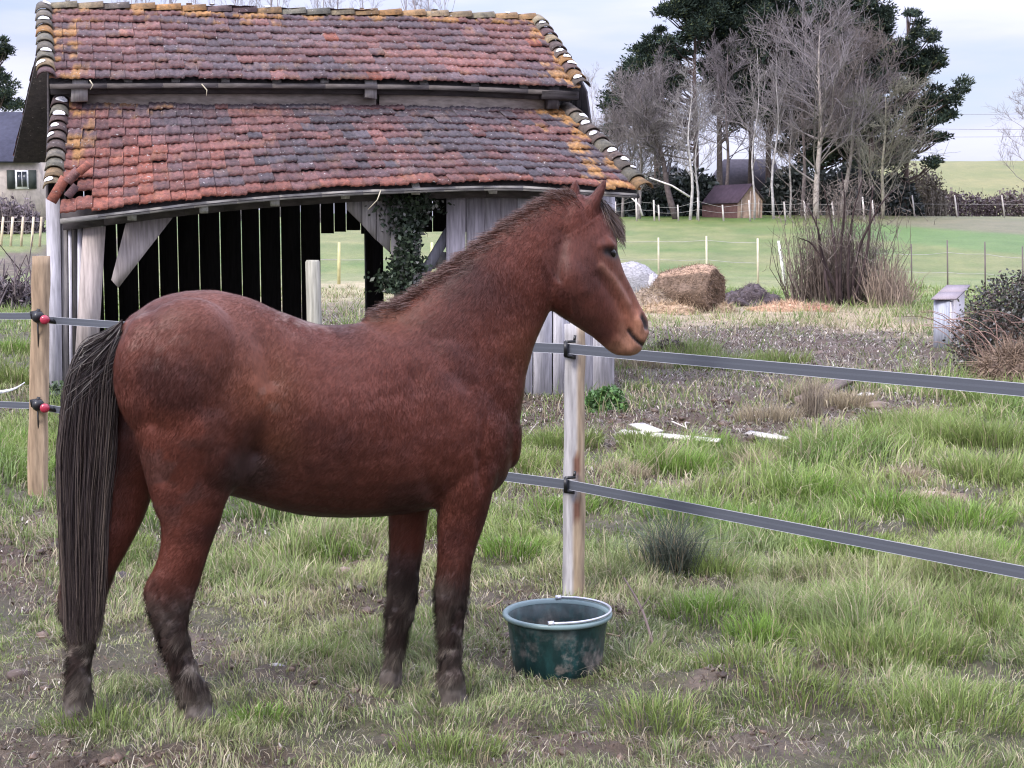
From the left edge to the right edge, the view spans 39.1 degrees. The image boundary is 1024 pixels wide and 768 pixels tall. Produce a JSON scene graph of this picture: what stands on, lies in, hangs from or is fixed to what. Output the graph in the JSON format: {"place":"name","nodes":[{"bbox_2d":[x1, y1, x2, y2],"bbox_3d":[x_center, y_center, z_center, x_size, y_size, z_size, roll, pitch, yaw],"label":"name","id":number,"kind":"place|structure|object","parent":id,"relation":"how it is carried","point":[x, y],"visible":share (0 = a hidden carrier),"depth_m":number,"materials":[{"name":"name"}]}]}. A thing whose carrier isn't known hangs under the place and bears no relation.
{"place":"outdoors","nodes":[
{"label":"outdoors","id":0,"kind":"place"},
{"bbox_2d":[0,161,1023,767],"bbox_3d":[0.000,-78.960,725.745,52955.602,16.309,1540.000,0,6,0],"label":"ground","id":1,"kind":"structure","parent":0,"point":[946,237],"depth_m":6.77,"materials":[{"name":"green plant"}]},
{"bbox_2d":[0,34,24,111],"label":"pine tree","id":2,"kind":"object","parent":1,"relation":"on","point":[7,94],"visible":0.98,"depth_m":127.88,"materials":[{"name":"green plant"}]},
{"bbox_2d":[0,382,24,393],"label":"loose strip","id":3,"kind":"object","parent":1,"relation":"on","point":[6,390],"visible":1,"depth_m":11.06,"materials":[{"name":"white plastic"}]},
{"bbox_2d":[0,235,37,309],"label":"bramble heap","id":4,"kind":"object","parent":1,"relation":"on","point":[16,291],"visible":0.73,"depth_m":35.36,"materials":[{"name":"grey plant"}]},
{"bbox_2d":[7,668,31,680],"bbox_3d":[-1.928,1.139,5.635,0.098,0.056,0.076,0,6,0],"label":"stone","id":5,"kind":"object","parent":1,"relation":"on","point":[14,675],"visible":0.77,"depth_m":5.61,"materials":[{"name":"grey stone"}]},
{"bbox_2d":[0,217,42,246],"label":"field fence","id":6,"kind":"object","parent":1,"relation":"on","point":[12,221],"visible":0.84,"depth_m":67.58,"materials":[{"name":"white wood"}]},
{"bbox_2d":[0,112,45,219],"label":"stone house","id":7,"kind":"structure","parent":1,"relation":"on","point":[18,179],"depth_m":93.24,"materials":[{"name":"white paint"}]},
{"bbox_2d":[15,170,28,188],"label":"window","id":8,"kind":"structure","parent":7,"relation":"in","point":[21,176],"depth_m":93.08,"materials":[{"name":"white glass"}]},
{"bbox_2d":[0,192,45,233],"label":"hedge","id":9,"kind":"object","parent":1,"relation":"on","point":[9,211],"visible":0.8,"depth_m":76.70,"materials":[{"name":"grey plant"}]},
{"bbox_2d":[27,380,63,415],"bbox_3d":[-4.351,0.157,13.966,0.720,0.407,0.580,0,6,0],"label":"nettle clump","id":10,"kind":"object","parent":1,"relation":"on","point":[54,386],"visible":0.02,"depth_m":13.89,"materials":[{"name":"green plant"}]},
{"bbox_2d":[115,571,133,583],"bbox_3d":[-1.948,0.977,7.181,0.124,0.081,0.104,2,6,20],"label":"stone","id":11,"kind":"object","parent":1,"relation":"on","point":[123,573],"visible":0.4,"depth_m":7.17,"materials":[{"name":"grey stone"}]},
{"bbox_2d":[208,0,252,5],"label":"poplar tree","id":12,"kind":"object","parent":1,"relation":"on","point":[226,4],"visible":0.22,"depth_m":94.67,"materials":[{"name":"grey plant"}]},
{"bbox_2d":[246,0,272,7],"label":"poplar tree","id":13,"kind":"object","parent":1,"relation":"on","point":[260,3],"visible":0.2,"depth_m":95.99,"materials":[{"name":"grey plant"}]},
{"bbox_2d":[272,0,289,216],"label":"poplar tree","id":14,"kind":"object","parent":1,"relation":"on","point":[284,2],"visible":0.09,"depth_m":102.78,"materials":[{"name":"grey plant"}]},
{"bbox_2d":[295,0,329,7],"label":"poplar tree","id":15,"kind":"object","parent":1,"relation":"on","point":[319,2],"visible":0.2,"depth_m":103.70,"materials":[{"name":"grey plant"}]},
{"bbox_2d":[305,260,321,323],"bbox_3d":[-2.013,-0.474,14.622,0.176,1.565,0.176,0,6,0],"label":"wooden post","id":16,"kind":"object","parent":1,"relation":"on","point":[313,294],"visible":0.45,"depth_m":14.52,"materials":[{"name":"grey wood"}]},
{"bbox_2d":[306,0,320,222],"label":"poplar tree","id":17,"kind":"object","parent":1,"relation":"on","point":[317,4],"visible":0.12,"depth_m":97.25,"materials":[{"name":"grey plant"}]},
{"bbox_2d":[13,0,652,395],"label":"barn","id":18,"kind":"structure","parent":1,"relation":"on","point":[145,128],"depth_m":15.70,"materials":[{"name":"tile"}]},
{"bbox_2d":[363,192,454,294],"bbox_3d":[-1.063,-1.487,15.116,0.981,1.110,0.319,-2,6,-15],"label":"ivy","id":19,"kind":"object","parent":18,"relation":"attached to","point":[396,278],"visible":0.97,"depth_m":15.11,"materials":[{"name":"green plant"}]},
{"bbox_2d":[327,0,345,8],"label":"poplar tree","id":20,"kind":"object","parent":1,"relation":"on","point":[332,6],"visible":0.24,"depth_m":97.51,"materials":[{"name":"grey plant"}]},
{"bbox_2d":[336,566,349,574],"bbox_3d":[-0.858,0.965,7.356,0.104,0.063,0.091,0,6,0],"label":"stone","id":21,"kind":"object","parent":1,"relation":"on","point":[344,568],"visible":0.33,"depth_m":7.33,"materials":[{"name":"beige stone"}]},
{"bbox_2d":[54,180,648,729],"bbox_3d":[-0.522,0.257,5.298,2.268,2.021,0.554,-2,6,-16],"label":"horse","id":22,"kind":"object","parent":1,"relation":"on","point":[188,414],"visible":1,"depth_m":5.08},
{"bbox_2d":[281,242,432,283],"bbox_3d":[-5.691,-4.112,49.838,5.944,1.572,0.120,0,6,0],"label":"field fence","id":23,"kind":"object","parent":1,"relation":"on","point":[339,265],"visible":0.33,"depth_m":49.81,"materials":[{"name":"beige wood"}]},
{"bbox_2d":[349,0,384,7],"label":"poplar tree","id":24,"kind":"object","parent":1,"relation":"on","point":[360,6],"visible":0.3,"depth_m":104.78,"materials":[{"name":"grey plant"}]},
{"bbox_2d":[392,0,409,9],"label":"poplar tree","id":25,"kind":"object","parent":1,"relation":"on","point":[405,2],"visible":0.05,"depth_m":99.00,"materials":[{"name":"grey plant"}]},
{"bbox_2d":[409,0,427,9],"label":"poplar tree","id":26,"kind":"object","parent":1,"relation":"on","point":[414,1],"visible":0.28,"depth_m":93.36,"materials":[{"name":"grey plant"}]},
{"bbox_2d":[411,0,440,10],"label":"poplar tree","id":27,"kind":"object","parent":1,"relation":"on","point":[428,9],"visible":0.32,"depth_m":99.83,"materials":[{"name":"grey plant"}]},
{"bbox_2d":[408,0,454,9],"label":"poplar tree","id":28,"kind":"object","parent":1,"relation":"on","point":[433,3],"visible":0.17,"depth_m":93.56,"materials":[{"name":"grey plant"}]},
{"bbox_2d":[0,398,967,767],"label":"mud clods","id":29,"kind":"object","parent":1,"relation":"on","point":[116,758],"visible":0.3,"depth_m":6.63,"materials":[{"name":"brown soil"}]},
{"bbox_2d":[0,256,1023,596],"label":"tape fence","id":30,"kind":"object","parent":1,"relation":"on","point":[574,350],"visible":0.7,"depth_m":6.76,"materials":[{"name":"grey plastic"}]},
{"bbox_2d":[502,595,611,679],"bbox_3d":[0.182,1.026,5.790,0.442,0.259,0.438,0,6,0],"label":"bucket","id":31,"kind":"object","parent":1,"relation":"on","point":[558,636],"visible":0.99,"depth_m":5.65,"materials":[{"name":"green plastic"}]},
{"bbox_2d":[583,62,602,124],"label":"bare tree","id":32,"kind":"object","parent":1,"relation":"on","point":[595,92],"visible":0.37,"depth_m":147.79,"materials":[{"name":"grey plant"}]},
{"bbox_2d":[585,384,629,412],"bbox_3d":[0.938,0.155,14.498,0.504,0.328,0.418,0,6,0],"label":"nettle clump","id":33,"kind":"object","parent":1,"relation":"on","point":[592,397],"visible":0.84,"depth_m":14.41,"materials":[{"name":"green plant"}]},
{"bbox_2d":[615,197,634,216],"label":"hedge","id":34,"kind":"object","parent":1,"relation":"on","point":[618,200],"visible":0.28,"depth_m":116.81,"materials":[{"name":"green plant"}]},
{"bbox_2d":[592,99,675,216],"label":"bare tree","id":35,"kind":"object","parent":1,"relation":"on","point":[613,115],"visible":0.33,"depth_m":113.95,"materials":[{"name":"grey plant"}]},
{"bbox_2d":[631,198,642,215],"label":"dead branch","id":36,"kind":"object","parent":1,"relation":"on","point":[638,204],"visible":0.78,"depth_m":106.18,"materials":[{"name":"white wood"}]},
{"bbox_2d":[623,577,654,644],"bbox_3d":[0.567,0.979,6.167,0.061,0.235,0.355,-2,6,-17],"label":"twig","id":37,"kind":"object","parent":1,"relation":"on","point":[643,613],"visible":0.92,"depth_m":6.16,"materials":[{"name":"wood"}]},
{"bbox_2d":[621,261,658,294],"bbox_3d":[3.304,-2.494,39.431,1.678,1.869,1.342,0,6,0],"label":"weathered bale","id":38,"kind":"object","parent":1,"relation":"on","point":[637,274],"visible":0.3,"depth_m":38.95},
{"bbox_2d":[598,24,692,179],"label":"pine tree","id":39,"kind":"object","parent":1,"relation":"on","point":[650,78],"visible":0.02,"depth_m":129.13,"materials":[{"name":"green plant"}]},
{"bbox_2d":[591,58,720,218],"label":"bare tree","id":40,"kind":"object","parent":1,"relation":"on","point":[624,93],"visible":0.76,"depth_m":109.55,"materials":[{"name":"grey plant"}]},
{"bbox_2d":[594,41,729,206],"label":"bare tree","id":41,"kind":"object","parent":1,"relation":"on","point":[660,63],"visible":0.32,"depth_m":116.63,"materials":[{"name":"grey plant"}]},
{"bbox_2d":[594,0,732,173],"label":"pine tree","id":42,"kind":"object","parent":1,"relation":"on","point":[703,16],"visible":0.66,"depth_m":120.94,"materials":[{"name":"green plant"}]},
{"bbox_2d":[615,70,713,218],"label":"bare tree","id":43,"kind":"object","parent":1,"relation":"on","point":[670,201],"visible":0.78,"depth_m":108.87,"materials":[{"name":"grey plant"}]},
{"bbox_2d":[644,166,689,178],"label":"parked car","id":44,"kind":"object","parent":1,"relation":"on","point":[675,168],"visible":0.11,"depth_m":131.93,"materials":[{"name":"grey"}]},
{"bbox_2d":[619,429,720,442],"bbox_3d":[1.311,0.439,12.063,0.964,0.041,0.069,4,7,37],"label":"board","id":45,"kind":"object","parent":1,"relation":"on","point":[671,435],"visible":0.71,"depth_m":12.03,"materials":[{"name":"white wood"}]},
{"bbox_2d":[629,423,662,432],"bbox_3d":[1.157,0.384,12.474,0.148,0.049,0.674,-1,6,-8],"label":"board","id":46,"kind":"object","parent":45,"relation":"on","point":[645,426],"visible":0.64,"depth_m":12.44,"materials":[{"name":"white wood"}]},
{"bbox_2d":[650,177,689,196],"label":"dead branch","id":47,"kind":"object","parent":1,"relation":"on","point":[681,191],"visible":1,"depth_m":106.03,"materials":[{"name":"grey wood"}]},
{"bbox_2d":[626,166,719,216],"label":"hedge","id":48,"kind":"object","parent":1,"relation":"on","point":[682,182],"visible":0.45,"depth_m":116.77,"materials":[{"name":"green plant"}]},
{"bbox_2d":[592,483,761,579],"bbox_3d":[0.808,0.731,7.367,1.050,0.525,0.872,4,7,33],"label":"rush tussock","id":49,"kind":"object","parent":1,"relation":"on","point":[673,554],"visible":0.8,"depth_m":7.30,"materials":[{"name":"green plant"}]},
{"bbox_2d":[633,262,738,314],"bbox_3d":[3.936,-1.845,34.180,2.786,2.225,2.248,-3,6,-28],"label":"hay bale","id":50,"kind":"object","parent":1,"relation":"on","point":[686,288],"visible":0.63,"depth_m":33.85},
{"bbox_2d":[618,236,758,282],"bbox_3d":[4.262,-4.519,52.489,10.045,1.741,1.568,3,6,24],"label":"field fence","id":51,"kind":"object","parent":1,"relation":"on","point":[658,241],"visible":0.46,"depth_m":51.70,"materials":[{"name":"beige wood"}]},
{"bbox_2d":[662,88,718,219],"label":"bare tree","id":52,"kind":"object","parent":1,"relation":"on","point":[700,127],"visible":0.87,"depth_m":107.65,"materials":[{"name":"grey plant"}]},
{"bbox_2d":[648,58,739,219],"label":"bare tree","id":53,"kind":"object","parent":1,"relation":"on","point":[688,144],"visible":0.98,"depth_m":106.48,"materials":[{"name":"grey plant"}]},
{"bbox_2d":[701,183,765,217],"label":"shed","id":54,"kind":"structure","parent":1,"relation":"on","point":[732,196],"depth_m":112.09,"materials":[{"name":"brown wood"}]},
{"bbox_2d":[688,0,779,184],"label":"pine tree","id":55,"kind":"object","parent":1,"relation":"on","point":[740,9],"visible":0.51,"depth_m":123.33,"materials":[{"name":"green plant"}]},
{"bbox_2d":[693,30,778,183],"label":"pine tree","id":56,"kind":"object","parent":1,"relation":"on","point":[699,70],"visible":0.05,"depth_m":130.99,"materials":[{"name":"green plant"}]},
{"bbox_2d":[674,30,800,184],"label":"bare tree","id":57,"kind":"object","parent":1,"relation":"on","point":[718,54],"visible":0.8,"depth_m":116.30,"materials":[{"name":"grey plant"}]},
{"bbox_2d":[712,159,777,191],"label":"house","id":58,"kind":"structure","parent":1,"relation":"on","point":[738,171],"depth_m":138.93,"materials":[{"name":"grey"}]},
{"bbox_2d":[615,197,874,220],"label":"field fence","id":59,"kind":"object","parent":1,"relation":"on","point":[698,209],"visible":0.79,"depth_m":105.22,"materials":[{"name":"grey wood"}]},
{"bbox_2d":[724,281,782,306],"bbox_3d":[6.093,-1.929,36.975,1.700,1.536,1.616,3,7,31],"label":"manure heap","id":60,"kind":"object","parent":1,"relation":"on","point":[747,294],"visible":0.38,"depth_m":36.61,"materials":[{"name":"soil"}]},
{"bbox_2d":[731,29,781,218],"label":"bare tree","id":61,"kind":"object","parent":1,"relation":"on","point":[758,79],"visible":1,"depth_m":107.50,"materials":[{"name":"grey plant"}]},
{"bbox_2d":[744,430,788,438],"bbox_3d":[2.123,0.435,11.964,0.079,0.045,0.535,-3,6,-28],"label":"board","id":62,"kind":"object","parent":1,"relation":"on","point":[763,435],"visible":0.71,"depth_m":11.99,"materials":[{"name":"white wood"}]},
{"bbox_2d":[741,40,810,218],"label":"bare tree","id":63,"kind":"object","parent":1,"relation":"on","point":[773,160],"visible":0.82,"depth_m":108.82,"materials":[{"name":"grey plant"}]},
{"bbox_2d":[729,0,826,181],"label":"pine tree","id":64,"kind":"object","parent":1,"relation":"on","point":[785,3],"visible":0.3,"depth_m":126.56,"materials":[{"name":"green plant"}]},
{"bbox_2d":[777,241,785,285],"bbox_3d":[9.155,-4.042,48.840,0.349,1.637,0.110,0,6,0],"label":"leaning post","id":65,"kind":"object","parent":1,"relation":"on","point":[781,262],"visible":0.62,"depth_m":48.80,"materials":[{"name":"white wood"}]},
{"bbox_2d":[745,296,827,311],"bbox_3d":[6.601,-1.710,34.467,2.250,0.848,1.584,0,6,0],"label":"straw heap","id":66,"kind":"object","parent":1,"relation":"on","point":[783,304],"visible":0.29,"depth_m":34.21,"materials":[{"name":"plant"}]},
{"bbox_2d":[755,93,833,217],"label":"bare tree","id":67,"kind":"object","parent":1,"relation":"on","point":[791,150],"visible":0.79,"depth_m":111.36,"materials":[{"name":"grey plant"}]},
{"bbox_2d":[694,0,911,218],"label":"bare tree","id":68,"kind":"object","parent":1,"relation":"on","point":[819,160],"visible":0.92,"depth_m":109.78,"materials":[{"name":"grey plant"}]},
{"bbox_2d":[745,0,872,215],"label":"bare tree","id":69,"kind":"object","parent":1,"relation":"on","point":[802,143],"visible":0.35,"depth_m":115.66,"materials":[{"name":"grey plant"}]},
{"bbox_2d":[782,363,844,418],"bbox_3d":[2.917,0.059,13.978,0.855,0.626,0.725,2,6,15],"label":"dead grass tuft","id":70,"kind":"object","parent":1,"relation":"on","point":[815,407],"visible":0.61,"depth_m":13.91,"materials":[{"name":"brown plant"}]},
{"bbox_2d":[805,301,837,311],"bbox_3d":[7.266,-1.677,34.206,1.146,0.697,1.115,0,6,0],"label":"straw heap","id":71,"kind":"object","parent":1,"relation":"on","point":[823,306],"visible":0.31,"depth_m":33.97,"materials":[{"name":"plant"}]},
{"bbox_2d":[794,379,854,403],"bbox_3d":[3.359,0.063,15.387,0.145,0.190,1.488,4,7,33],"label":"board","id":72,"kind":"object","parent":1,"relation":"on","point":[839,382],"visible":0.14,"depth_m":15.57,"materials":[{"name":"grey wood"}]},
{"bbox_2d":[763,45,893,176],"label":"pine tree","id":73,"kind":"object","parent":1,"relation":"on","point":[836,156],"visible":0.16,"depth_m":129.25,"materials":[{"name":"green plant"}]},
{"bbox_2d":[759,157,925,215],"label":"hedge","id":74,"kind":"object","parent":1,"relation":"on","point":[781,190],"visible":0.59,"depth_m":118.75,"materials":[{"name":"green plant"}]},
{"bbox_2d":[755,172,934,305],"bbox_3d":[8.658,-3.772,37.805,4.869,3.474,3.535,0,6,0],"label":"leafless bush","id":75,"kind":"object","parent":1,"relation":"on","point":[830,278],"visible":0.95,"depth_m":37.15,"materials":[{"name":"brown plant"}]},
{"bbox_2d":[798,0,905,163],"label":"pine tree","id":76,"kind":"object","parent":1,"relation":"on","point":[822,1],"visible":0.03,"depth_m":129.93,"materials":[{"name":"green plant"}]},
{"bbox_2d":[806,0,900,166],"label":"pine tree","id":77,"kind":"object","parent":1,"relation":"on","point":[885,13],"visible":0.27,"depth_m":124.82,"materials":[{"name":"green plant"}]},
{"bbox_2d":[780,4,930,215],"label":"bare tree","id":78,"kind":"object","parent":1,"relation":"on","point":[859,165],"visible":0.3,"depth_m":115.82,"materials":[{"name":"grey plant"}]},
{"bbox_2d":[767,15,949,217],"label":"bare tree","id":79,"kind":"object","parent":1,"relation":"on","point":[840,77],"visible":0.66,"depth_m":111.42,"materials":[{"name":"grey plant"}]},
{"bbox_2d":[865,401,890,408],"bbox_3d":[3.694,0.228,14.499,0.308,0.114,0.240,0,6,0],"label":"stone","id":80,"kind":"object","parent":1,"relation":"on","point":[875,404],"visible":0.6,"depth_m":14.44,"materials":[{"name":"beige stone"}]},
{"bbox_2d":[849,253,929,307],"bbox_3d":[9.673,-2.657,36.874,1.945,1.366,2.859,2,6,19],"label":"scrub","id":81,"kind":"object","parent":1,"relation":"on","point":[898,291],"visible":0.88,"depth_m":36.34,"materials":[{"name":"beige plant"}]},
{"bbox_2d":[827,70,960,218],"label":"bare tree","id":82,"kind":"object","parent":1,"relation":"on","point":[884,135],"visible":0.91,"depth_m":110.25,"materials":[{"name":"grey plant"}]},
{"bbox_2d":[861,6,976,215],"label":"pine tree","id":83,"kind":"object","parent":1,"relation":"on","point":[923,61],"visible":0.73,"depth_m":117.42,"materials":[{"name":"green plant"}]},
{"bbox_2d":[891,158,954,215],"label":"thicket","id":84,"kind":"object","parent":1,"relation":"on","point":[935,205],"visible":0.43,"depth_m":125.58,"materials":[{"name":"brown plant"}]},
{"bbox_2d":[920,491,950,502],"bbox_3d":[2.730,0.744,9.317,0.203,0.104,0.203,4,7,33],"label":"stone","id":85,"kind":"object","parent":1,"relation":"on","point":[944,493],"visible":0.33,"depth_m":9.28,"materials":[{"name":"grey stone"}]},
{"bbox_2d":[931,285,969,348],"bbox_3d":[7.094,-1.084,23.289,0.384,1.002,1.718,3,6,24],"label":"wooden hutch","id":86,"kind":"object","parent":1,"relation":"on","point":[946,296],"visible":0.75,"depth_m":22.68,"materials":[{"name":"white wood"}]},
{"bbox_2d":[880,240,1023,288],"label":"field fence","id":87,"kind":"object","parent":1,"relation":"on","point":[947,252],"visible":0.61,"depth_m":45.40,"materials":[{"name":"grey wood"}]},
{"bbox_2d":[905,267,1023,372],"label":"bramble bush","id":88,"kind":"object","parent":1,"relation":"on","point":[1004,318],"visible":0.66,"depth_m":18.37,"materials":[{"name":"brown plant"}]},
{"bbox_2d":[911,195,1023,217],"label":"field fence","id":89,"kind":"object","parent":1,"relation":"on","point":[973,204],"visible":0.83,"depth_m":117.11,"materials":[{"name":"wood"}]},
{"bbox_2d":[932,185,1023,216],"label":"thicket","id":90,"kind":"object","parent":1,"relation":"on","point":[1011,201],"visible":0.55,"depth_m":129.81,"materials":[{"name":"brown plant"}]},
{"bbox_2d":[955,330,1023,382],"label":"dead bracken","id":91,"kind":"object","parent":1,"relation":"on","point":[1002,362],"visible":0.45,"depth_m":16.53,"materials":[{"name":"brown plant"}]},
{"bbox_2d":[985,77,1023,206],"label":"bare tree","id":92,"kind":"object","parent":1,"relation":"on","point":[1009,152],"visible":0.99,"depth_m":168.51,"materials":[{"name":"grey plant"}]},
{"bbox_2d":[0,0,1023,215],"label":"sky","id":93,"kind":"structure","parent":0,"point":[984,39],"materials":[{"name":"white"}]},
{"bbox_2d":[647,337,689,352],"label":"dead weeds","id":94,"kind":"object","parent":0,"point":[677,344],"visible":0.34,"depth_m":21.12,"materials":[{"name":"brown plant"}]},
{"bbox_2d":[797,128,1023,167],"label":"power line","id":95,"kind":"object","parent":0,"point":[978,129],"visible":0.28,"depth_m":163.00,"materials":[{"name":"grey metal"}]}
]}

